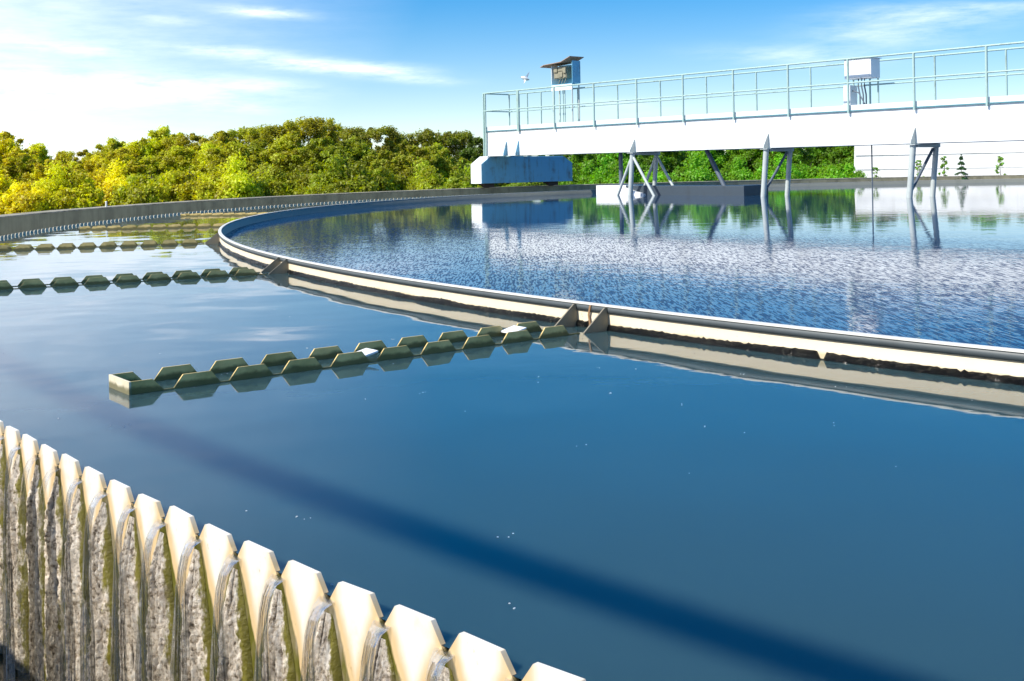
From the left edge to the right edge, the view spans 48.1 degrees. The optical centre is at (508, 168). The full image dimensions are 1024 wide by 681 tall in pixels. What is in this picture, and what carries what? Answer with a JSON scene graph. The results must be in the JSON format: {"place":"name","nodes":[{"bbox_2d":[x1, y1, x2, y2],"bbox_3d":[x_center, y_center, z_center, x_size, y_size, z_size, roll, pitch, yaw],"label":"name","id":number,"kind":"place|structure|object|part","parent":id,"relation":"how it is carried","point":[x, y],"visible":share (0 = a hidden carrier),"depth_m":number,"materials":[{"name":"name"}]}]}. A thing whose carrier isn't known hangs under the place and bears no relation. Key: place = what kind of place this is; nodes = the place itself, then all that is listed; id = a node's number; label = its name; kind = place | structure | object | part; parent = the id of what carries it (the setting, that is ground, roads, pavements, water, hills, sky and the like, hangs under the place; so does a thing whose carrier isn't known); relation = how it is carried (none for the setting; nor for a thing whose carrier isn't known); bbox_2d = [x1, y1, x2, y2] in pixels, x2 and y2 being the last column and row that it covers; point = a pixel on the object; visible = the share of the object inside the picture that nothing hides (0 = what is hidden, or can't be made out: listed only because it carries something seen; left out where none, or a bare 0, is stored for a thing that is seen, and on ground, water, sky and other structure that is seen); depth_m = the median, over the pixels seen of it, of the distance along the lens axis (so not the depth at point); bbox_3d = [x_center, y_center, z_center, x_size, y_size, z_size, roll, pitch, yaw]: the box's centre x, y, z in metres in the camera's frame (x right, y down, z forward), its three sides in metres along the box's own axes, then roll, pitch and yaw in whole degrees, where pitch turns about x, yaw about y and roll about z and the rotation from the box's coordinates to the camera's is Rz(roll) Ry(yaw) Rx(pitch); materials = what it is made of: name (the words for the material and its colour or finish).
{"place":"outdoors","nodes":[
{"label":"outdoors","id":0,"kind":"place"},
{"bbox_2d":[0,653,29,680],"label":"channel water","id":1,"kind":"structure","parent":0,"point":[6,674],"depth_m":3.16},
{"bbox_2d":[2,445,19,673],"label":"water stream","id":2,"kind":"structure","parent":1,"relation":"on","point":[9,623],"depth_m":3.19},
{"bbox_2d":[17,458,34,680],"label":"water stream","id":3,"kind":"structure","parent":1,"relation":"on","point":[23,580],"depth_m":3.07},
{"bbox_2d":[34,469,52,680],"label":"water stream","id":4,"kind":"structure","parent":1,"relation":"on","point":[42,582],"depth_m":2.94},
{"bbox_2d":[60,477,82,680],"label":"water stream","id":5,"kind":"structure","parent":1,"relation":"on","point":[65,605],"depth_m":2.83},
{"bbox_2d":[80,490,107,680],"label":"water stream","id":6,"kind":"structure","parent":1,"relation":"on","point":[87,558],"depth_m":2.70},
{"bbox_2d":[110,504,134,680],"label":"water stream","id":7,"kind":"structure","parent":1,"relation":"on","point":[119,677],"depth_m":2.59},
{"bbox_2d":[135,519,167,680],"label":"water stream","id":8,"kind":"structure","parent":1,"relation":"on","point":[144,584],"depth_m":2.46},
{"bbox_2d":[170,535,200,680],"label":"water stream","id":9,"kind":"structure","parent":1,"relation":"on","point":[178,671],"depth_m":2.35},
{"bbox_2d":[209,553,240,680],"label":"water stream","id":10,"kind":"structure","parent":1,"relation":"on","point":[225,575],"depth_m":2.23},
{"bbox_2d":[253,573,285,680],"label":"water stream","id":11,"kind":"structure","parent":1,"relation":"on","point":[264,640],"depth_m":2.12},
{"bbox_2d":[300,595,334,680],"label":"water stream","id":12,"kind":"structure","parent":1,"relation":"on","point":[312,638],"depth_m":2.00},
{"bbox_2d":[359,620,390,680],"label":"water stream","id":13,"kind":"structure","parent":1,"relation":"on","point":[374,642],"depth_m":1.89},
{"bbox_2d":[425,647,453,680],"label":"water stream","id":14,"kind":"structure","parent":1,"relation":"on","point":[431,677],"depth_m":1.78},
{"bbox_2d":[497,183,512,186],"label":"leafy tree","id":15,"kind":"object","parent":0,"point":[501,184],"visible":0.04,"depth_m":55.55,"materials":[{"name":"green plant"}]},
{"bbox_2d":[0,198,1023,680],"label":"tank water","id":16,"kind":"structure","parent":0,"point":[820,520],"depth_m":2.88,"materials":[{"name":"liquid"}]},
{"bbox_2d":[32,272,895,608],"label":"foam flecks","id":17,"kind":"object","parent":16,"relation":"on","point":[296,516],"visible":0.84,"depth_m":3.42,"materials":[{"name":"grey"}]},
{"bbox_2d":[0,0,1023,159],"label":"sky","id":18,"kind":"structure","parent":0,"point":[75,75],"materials":[{"name":"blue"}]},
{"bbox_2d":[520,73,529,82],"bbox_3d":[0.703,-3.798,48.008,0.460,0.543,0.207,-1,0,-26],"label":"seagull","id":19,"kind":"object","parent":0,"point":[524,78],"visible":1,"depth_m":47.95,"materials":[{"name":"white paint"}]},
{"bbox_2d":[224,182,1023,348],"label":"water","id":20,"kind":"structure","parent":0,"point":[946,263],"depth_m":10.11,"materials":[{"name":"blue liquid"}]},
{"label":"ground","id":21,"kind":"structure","parent":0,"visible":0},
{"bbox_2d":[0,154,13,175],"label":"leafy tree","id":22,"kind":"object","parent":21,"relation":"on","point":[4,160],"visible":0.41,"depth_m":48.05,"materials":[{"name":"yellow plant"}]},
{"bbox_2d":[0,167,20,196],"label":"shrub","id":23,"kind":"object","parent":21,"relation":"on","point":[5,183],"visible":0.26,"depth_m":43.56,"materials":[{"name":"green plant"}]},
{"bbox_2d":[0,130,41,165],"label":"leafy tree","id":24,"kind":"object","parent":21,"relation":"on","point":[10,147],"visible":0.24,"depth_m":50.54,"materials":[{"name":"green plant"}]},
{"bbox_2d":[0,155,43,182],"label":"leafy tree","id":25,"kind":"object","parent":21,"relation":"on","point":[20,167],"visible":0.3,"depth_m":48.07,"materials":[{"name":"green plant"}]},
{"bbox_2d":[0,179,62,214],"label":"shrub","id":26,"kind":"object","parent":21,"relation":"on","point":[26,199],"visible":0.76,"depth_m":40.74,"materials":[{"name":"yellow plant"}]},
{"bbox_2d":[27,142,52,165],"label":"leafy tree","id":27,"kind":"object","parent":21,"relation":"on","point":[43,152],"visible":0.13,"depth_m":57.21,"materials":[{"name":"green plant"}]},
{"bbox_2d":[21,159,76,184],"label":"leafy tree","id":28,"kind":"object","parent":21,"relation":"on","point":[39,169],"visible":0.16,"depth_m":47.30,"materials":[{"name":"green plant"}]},
{"bbox_2d":[53,149,73,164],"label":"leafy tree","id":29,"kind":"object","parent":21,"relation":"on","point":[59,156],"visible":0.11,"depth_m":58.51,"materials":[{"name":"green plant"}]},
{"bbox_2d":[23,158,107,212],"bbox_3d":[-16.122,0.777,41.586,2.845,2.322,2.696,-1,0,-34],"label":"shrub","id":30,"kind":"object","parent":21,"relation":"on","point":[80,190],"visible":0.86,"depth_m":41.31,"materials":[{"name":"green plant"}]},
{"bbox_2d":[68,161,90,178],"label":"leafy tree","id":31,"kind":"object","parent":21,"relation":"on","point":[75,164],"visible":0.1,"depth_m":48.82,"materials":[{"name":"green plant"}]},
{"bbox_2d":[61,149,106,164],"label":"pine tree","id":32,"kind":"object","parent":21,"relation":"on","point":[89,155],"visible":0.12,"depth_m":52.11,"materials":[{"name":"green plant"}]},
{"bbox_2d":[73,154,109,178],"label":"leafy tree","id":33,"kind":"object","parent":21,"relation":"on","point":[90,163],"visible":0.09,"depth_m":48.96,"materials":[{"name":"yellow plant"}]},
{"bbox_2d":[95,137,126,158],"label":"leafy tree","id":34,"kind":"object","parent":21,"relation":"on","point":[113,144],"visible":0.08,"depth_m":59.80,"materials":[{"name":"green plant"}]},
{"bbox_2d":[92,158,131,205],"bbox_3d":[-15.251,0.743,44.286,2.890,2.358,2.739,-1,0,15],"label":"shrub","id":35,"kind":"object","parent":21,"relation":"on","point":[105,182],"visible":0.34,"depth_m":43.90,"materials":[{"name":"yellow plant"}]},
{"bbox_2d":[95,148,153,177],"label":"leafy tree","id":36,"kind":"object","parent":21,"relation":"on","point":[133,165],"visible":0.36,"depth_m":47.20,"materials":[{"name":"green plant"}]},
{"bbox_2d":[120,139,147,162],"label":"leafy tree","id":37,"kind":"object","parent":21,"relation":"on","point":[135,147],"visible":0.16,"depth_m":50.53,"materials":[{"name":"green plant"}]},
{"bbox_2d":[107,171,176,205],"bbox_3d":[-13.655,0.995,43.340,3.182,1.904,3.101,-1,0,32],"label":"shrub","id":38,"kind":"object","parent":21,"relation":"on","point":[135,192],"visible":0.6,"depth_m":42.74,"materials":[{"name":"green plant"}]},
{"bbox_2d":[135,155,171,175],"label":"leafy tree","id":39,"kind":"object","parent":21,"relation":"on","point":[149,160],"visible":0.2,"depth_m":47.93,"materials":[{"name":"green plant"}]},
{"bbox_2d":[139,125,187,160],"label":"leafy tree","id":40,"kind":"object","parent":21,"relation":"on","point":[154,145],"visible":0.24,"depth_m":57.84,"materials":[{"name":"green plant"}]},
{"bbox_2d":[156,145,198,175],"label":"leafy tree","id":41,"kind":"object","parent":21,"relation":"on","point":[172,157],"visible":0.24,"depth_m":48.73,"materials":[{"name":"green plant"}]},
{"bbox_2d":[144,167,218,202],"bbox_3d":[-12.119,0.909,43.117,3.387,2.026,3.301,-1,0,-6],"label":"shrub","id":42,"kind":"object","parent":21,"relation":"on","point":[183,188],"visible":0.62,"depth_m":42.41,"materials":[{"name":"green plant"}]},
{"bbox_2d":[161,132,215,150],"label":"tree","id":43,"kind":"object","parent":21,"relation":"on","point":[184,140],"visible":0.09,"depth_m":56.74,"materials":[{"name":"green plant"}]},
{"bbox_2d":[179,142,222,173],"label":"leafy tree","id":44,"kind":"object","parent":21,"relation":"on","point":[196,165],"visible":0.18,"depth_m":48.47,"materials":[{"name":"green plant"}]},
{"bbox_2d":[188,130,243,151],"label":"leafy tree","id":45,"kind":"object","parent":21,"relation":"on","point":[224,137],"visible":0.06,"depth_m":50.52,"materials":[{"name":"green plant"}]},
{"bbox_2d":[192,151,265,199],"bbox_3d":[-10.290,0.587,42.818,3.056,2.494,2.896,-1,0,30],"label":"shrub","id":46,"kind":"object","parent":21,"relation":"on","point":[232,184],"visible":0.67,"depth_m":42.15,"materials":[{"name":"green plant"}]},
{"bbox_2d":[200,140,259,175],"bbox_3d":[-11.472,0.344,47.613,2.842,3.022,2.796,-1,0,-29],"label":"leafy tree","id":47,"kind":"object","parent":21,"relation":"on","point":[232,148],"visible":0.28,"depth_m":47.39,"materials":[{"name":"green plant"}]},
{"bbox_2d":[212,126,266,148],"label":"tree","id":48,"kind":"object","parent":21,"relation":"on","point":[240,134],"visible":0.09,"depth_m":56.14,"materials":[{"name":"green plant"}]},
{"bbox_2d":[243,138,281,165],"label":"leafy tree","id":49,"kind":"object","parent":21,"relation":"on","point":[256,145],"visible":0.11,"depth_m":48.70,"materials":[{"name":"green plant"}]},
{"bbox_2d":[244,123,284,148],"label":"tree","id":50,"kind":"object","parent":21,"relation":"on","point":[267,132],"visible":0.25,"depth_m":53.57,"materials":[{"name":"green plant"}]},
{"bbox_2d":[246,162,295,196],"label":"shrub","id":51,"kind":"object","parent":21,"relation":"on","point":[276,189],"visible":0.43,"depth_m":43.49,"materials":[{"name":"green plant"}]},
{"bbox_2d":[257,130,311,174],"bbox_3d":[-9.227,0.084,48.703,3.219,3.462,3.125,-1,0,-38],"label":"leafy tree","id":52,"kind":"object","parent":21,"relation":"on","point":[282,150],"visible":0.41,"depth_m":48.03,"materials":[{"name":"green plant"}]},
{"bbox_2d":[259,166,316,194],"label":"shrub","id":53,"kind":"object","parent":21,"relation":"on","point":[298,184],"visible":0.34,"depth_m":43.69,"materials":[{"name":"green plant"}]},
{"bbox_2d":[0,192,585,680],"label":"weir plate","id":54,"kind":"object","parent":21,"relation":"on","point":[410,640],"visible":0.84,"depth_m":2.46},
{"bbox_2d":[281,116,342,146],"bbox_3d":[-9.333,-0.318,53.892,3.351,4.269,3.362,-1,0,-17],"label":"leafy tree","id":55,"kind":"object","parent":21,"relation":"on","point":[318,128],"visible":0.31,"depth_m":53.11,"materials":[{"name":"green plant"}]},
{"bbox_2d":[287,136,358,176],"bbox_3d":[-7.637,0.222,47.389,2.825,3.130,3.256,-1,0,5],"label":"leafy tree","id":56,"kind":"object","parent":21,"relation":"on","point":[314,162],"visible":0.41,"depth_m":47.02,"materials":[{"name":"green plant"}]},
{"bbox_2d":[305,151,379,194],"bbox_3d":[-6.142,0.517,42.050,3.046,2.486,2.886,-1,0,-11],"label":"shrub","id":57,"kind":"object","parent":21,"relation":"on","point":[339,181],"visible":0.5,"depth_m":41.75,"materials":[{"name":"green plant"}]},
{"bbox_2d":[323,126,369,143],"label":"pine tree","id":58,"kind":"object","parent":21,"relation":"on","point":[338,138],"visible":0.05,"depth_m":59.44,"materials":[{"name":"green plant"}]},
{"bbox_2d":[341,136,383,170],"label":"leafy tree","id":59,"kind":"object","parent":21,"relation":"on","point":[362,150],"visible":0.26,"depth_m":47.94,"materials":[{"name":"green plant"}]},
{"bbox_2d":[339,125,403,154],"bbox_3d":[-6.071,-0.087,50.957,2.907,3.692,2.898,-1,0,-3],"label":"pine tree","id":60,"kind":"object","parent":21,"relation":"on","point":[390,131],"visible":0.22,"depth_m":50.48,"materials":[{"name":"green plant"}]},
{"bbox_2d":[362,149,408,181],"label":"leafy tree","id":61,"kind":"object","parent":21,"relation":"on","point":[388,155],"visible":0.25,"depth_m":47.28,"materials":[{"name":"green plant"}]},
{"bbox_2d":[374,134,411,155],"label":"leafy tree","id":62,"kind":"object","parent":21,"relation":"on","point":[401,146],"visible":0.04,"depth_m":52.43,"materials":[{"name":"green plant"}]},
{"bbox_2d":[370,166,418,190],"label":"shrub","id":63,"kind":"object","parent":21,"relation":"on","point":[387,182],"visible":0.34,"depth_m":42.56,"materials":[{"name":"green plant"}]},
{"bbox_2d":[389,144,442,179],"bbox_3d":[-3.996,0.354,47.923,2.469,2.736,2.544,-1,0,19],"label":"leafy tree","id":64,"kind":"object","parent":21,"relation":"on","point":[407,171],"visible":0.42,"depth_m":47.46,"materials":[{"name":"green plant"}]},
{"bbox_2d":[402,156,447,189],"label":"shrub","id":65,"kind":"object","parent":21,"relation":"on","point":[428,178],"visible":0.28,"depth_m":42.98,"materials":[{"name":"green plant"}]},
{"bbox_2d":[399,128,459,162],"bbox_3d":[-3.773,-0.092,53.580,3.323,3.620,2.906,-1,0,-10],"label":"tree","id":66,"kind":"object","parent":21,"relation":"on","point":[420,136],"visible":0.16,"depth_m":53.06,"materials":[{"name":"green plant"}]},
{"bbox_2d":[422,142,467,181],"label":"leafy tree","id":67,"kind":"object","parent":21,"relation":"on","point":[440,152],"visible":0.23,"depth_m":48.29,"materials":[{"name":"green plant"}]},
{"bbox_2d":[418,130,475,159],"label":"pine tree","id":68,"kind":"object","parent":21,"relation":"on","point":[465,138],"visible":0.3,"depth_m":53.31,"materials":[{"name":"green plant"}]},
{"bbox_2d":[436,160,482,188],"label":"shrub","id":69,"kind":"object","parent":21,"relation":"on","point":[453,182],"visible":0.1,"depth_m":40.71,"materials":[{"name":"green plant"}]},
{"bbox_2d":[452,136,497,186],"bbox_3d":[-1.331,0.115,51.643,2.448,3.120,2.522,-1,0,21],"label":"leafy tree","id":70,"kind":"object","parent":21,"relation":"on","point":[469,155],"visible":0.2,"depth_m":51.26,"materials":[{"name":"green plant"}]},
{"bbox_2d":[0,175,1023,236],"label":"tank wall","id":71,"kind":"structure","parent":21,"relation":"on","point":[14,223],"depth_m":26.47,"materials":[{"name":"concrete"}]},
{"bbox_2d":[205,179,1023,385],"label":"baffle ring","id":72,"kind":"object","parent":71,"relation":"attached to","point":[1005,365],"visible":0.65,"depth_m":5.08,"materials":[{"name":"beige paint"}]},
{"bbox_2d":[0,239,197,250],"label":"finger trough","id":73,"kind":"object","parent":72,"relation":"attached to","point":[93,245],"visible":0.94,"depth_m":12.01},
{"bbox_2d":[0,267,263,289],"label":"finger trough","id":74,"kind":"object","parent":72,"relation":"attached to","point":[118,278],"visible":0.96,"depth_m":8.09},
{"bbox_2d":[79,223,224,229],"bbox_3d":[-4.935,0.894,16.053,2.048,0.207,0.202,-1,0,-4],"label":"finger trough","id":75,"kind":"object","parent":72,"relation":"attached to","point":[148,226],"visible":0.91,"depth_m":15.98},
{"bbox_2d":[180,212,267,215],"bbox_3d":[-4.804,0.892,20.345,2.048,0.207,0.202,-1,0,8],"label":"finger trough","id":76,"kind":"object","parent":72,"relation":"attached to","point":[222,214],"visible":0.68,"depth_m":20.32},
{"bbox_2d":[109,321,579,394],"bbox_3d":[-0.546,0.816,4.620,2.048,0.207,0.202,-1,0,-38],"label":"finger trough","id":77,"kind":"object","parent":72,"relation":"attached to","point":[133,383],"visible":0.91,"depth_m":4.46,"materials":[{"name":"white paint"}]},
{"bbox_2d":[471,41,1023,197],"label":"walkway bridge","id":78,"kind":"structure","parent":71,"relation":"on","point":[913,124],"depth_m":26.59,"materials":[{"name":"white paint"}]},
{"bbox_2d":[540,56,583,122],"bbox_3d":[1.499,-2.099,32.271,0.560,1.986,1.210,-1,0,-41],"label":"control booth","id":79,"kind":"object","parent":78,"relation":"on","point":[566,74],"visible":0.73,"depth_m":32.08,"materials":[{"name":"white paint"}]},
{"bbox_2d":[596,185,767,195],"bbox_3d":[4.293,0.649,29.152,1.030,0.450,4.800,-1,0,-41],"label":"scum box","id":80,"kind":"object","parent":78,"relation":"attached to","point":[731,190],"visible":0.46,"depth_m":28.42,"materials":[{"name":"paint"}]},
{"bbox_2d":[843,57,881,105],"bbox_3d":[7.647,-1.793,24.856,0.410,1.156,0.720,-1,0,-41],"label":"electrical cabinet","id":81,"kind":"object","parent":78,"relation":"on","point":[864,68],"visible":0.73,"depth_m":24.73,"materials":[{"name":"metal"}]},
{"bbox_3d":[7.504,-2.144,24.731,0.009,0.360,0.590,-1,0,-41],"label":"door","id":82,"kind":"part","parent":81,"relation":"part of","materials":[{"name":"white paint"}]},
{"bbox_2d":[501,182,545,186],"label":"shrub","id":83,"kind":"object","parent":21,"relation":"on","point":[528,184],"visible":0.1,"depth_m":41.47,"materials":[{"name":"green plant"}]},
{"bbox_2d":[558,158,597,184],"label":"shrub","id":84,"kind":"object","parent":21,"relation":"on","point":[577,179],"visible":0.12,"depth_m":43.20,"materials":[{"name":"green plant"}]},
{"bbox_2d":[564,153,609,174],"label":"leafy tree","id":85,"kind":"object","parent":21,"relation":"on","point":[575,159],"visible":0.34,"depth_m":51.19,"materials":[{"name":"green plant"}]},
{"bbox_2d":[585,153,644,183],"bbox_3d":[3.681,0.426,41.714,2.840,2.317,2.691,-1,0,44],"label":"shrub","id":86,"kind":"object","parent":21,"relation":"on","point":[610,175],"visible":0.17,"depth_m":41.48,"materials":[{"name":"green plant"}]},
{"bbox_2d":[611,153,641,178],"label":"leafy tree","id":87,"kind":"object","parent":21,"relation":"on","point":[626,157],"visible":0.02,"depth_m":55.42,"materials":[{"name":"green plant"}]},
{"bbox_2d":[640,169,670,182],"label":"shrub","id":88,"kind":"object","parent":21,"relation":"on","point":[661,176],"visible":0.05,"depth_m":44.09,"materials":[{"name":"green plant"}]},
{"bbox_2d":[636,151,688,176],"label":"leafy tree","id":89,"kind":"object","parent":21,"relation":"on","point":[670,161],"visible":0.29,"depth_m":52.06,"materials":[{"name":"green plant"}]},
{"bbox_2d":[661,150,718,181],"bbox_3d":[6.815,0.377,41.769,2.676,2.304,2.824,-1,0,-32],"label":"shrub","id":90,"kind":"object","parent":21,"relation":"on","point":[693,171],"visible":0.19,"depth_m":41.39,"materials":[{"name":"green plant"}]},
{"bbox_2d":[684,150,730,177],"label":"leafy tree","id":91,"kind":"object","parent":21,"relation":"on","point":[719,159],"visible":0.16,"depth_m":58.87,"materials":[{"name":"green plant"}]},
{"bbox_2d":[713,153,753,180],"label":"shrub","id":92,"kind":"object","parent":21,"relation":"on","point":[731,172],"visible":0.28,"depth_m":51.08,"materials":[{"name":"green plant"}]},
{"bbox_2d":[718,149,762,174],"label":"leafy tree","id":93,"kind":"object","parent":21,"relation":"on","point":[752,155],"visible":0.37,"depth_m":58.89,"materials":[{"name":"green plant"}]},
{"bbox_2d":[748,151,801,179],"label":"shrub","id":94,"kind":"object","parent":21,"relation":"on","point":[781,173],"visible":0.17,"depth_m":50.38,"materials":[{"name":"green plant"}]},
{"bbox_2d":[750,147,815,171],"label":"leafy tree","id":95,"kind":"object","parent":21,"relation":"on","point":[802,155],"visible":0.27,"depth_m":56.09,"materials":[{"name":"green plant"}]},
{"bbox_2d":[778,159,822,178],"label":"shrub","id":96,"kind":"object","parent":21,"relation":"on","point":[808,172],"visible":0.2,"depth_m":51.42,"materials":[{"name":"green plant"}]},
{"bbox_2d":[803,147,833,166],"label":"leafy tree","id":97,"kind":"object","parent":21,"relation":"on","point":[821,154],"visible":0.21,"depth_m":59.02,"materials":[{"name":"green plant"}]},
{"bbox_2d":[807,161,867,178],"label":"shrub","id":98,"kind":"object","parent":21,"relation":"on","point":[840,170],"visible":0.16,"depth_m":49.66,"materials":[{"name":"green plant"}]},
{"bbox_2d":[826,146,853,169],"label":"leafy tree","id":99,"kind":"object","parent":21,"relation":"on","point":[842,154],"visible":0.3,"depth_m":53.98,"materials":[{"name":"green plant"}]},
{"bbox_2d":[857,171,864,177],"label":"sapling","id":100,"kind":"object","parent":21,"relation":"on","point":[859,173],"visible":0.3,"depth_m":41.45,"materials":[{"name":"green plant"}]},
{"bbox_2d":[873,167,879,176],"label":"sapling","id":101,"kind":"object","parent":21,"relation":"on","point":[876,168],"visible":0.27,"depth_m":41.44,"materials":[{"name":"green plant"}]},
{"bbox_2d":[915,160,923,176],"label":"sapling","id":102,"kind":"object","parent":21,"relation":"on","point":[919,166],"visible":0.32,"depth_m":41.48,"materials":[{"name":"green plant"}]},
{"bbox_2d":[854,141,1023,177],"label":"pale building","id":103,"kind":"structure","parent":21,"relation":"on","point":[980,158],"depth_m":51.33,"materials":[{"name":"paint"}]},
{"bbox_2d":[938,156,948,175],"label":"sapling","id":104,"kind":"object","parent":21,"relation":"on","point":[943,165],"visible":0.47,"depth_m":41.46,"materials":[{"name":"green plant"}]},
{"bbox_2d":[955,154,968,179],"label":"fir tree","id":105,"kind":"object","parent":21,"relation":"on","point":[961,163],"visible":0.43,"depth_m":40.94,"materials":[{"name":"green plant"}]},
{"bbox_2d":[995,156,1005,174],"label":"sapling","id":106,"kind":"object","parent":21,"relation":"on","point":[1000,159],"visible":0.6,"depth_m":41.51,"materials":[{"name":"green plant"}]}
]}

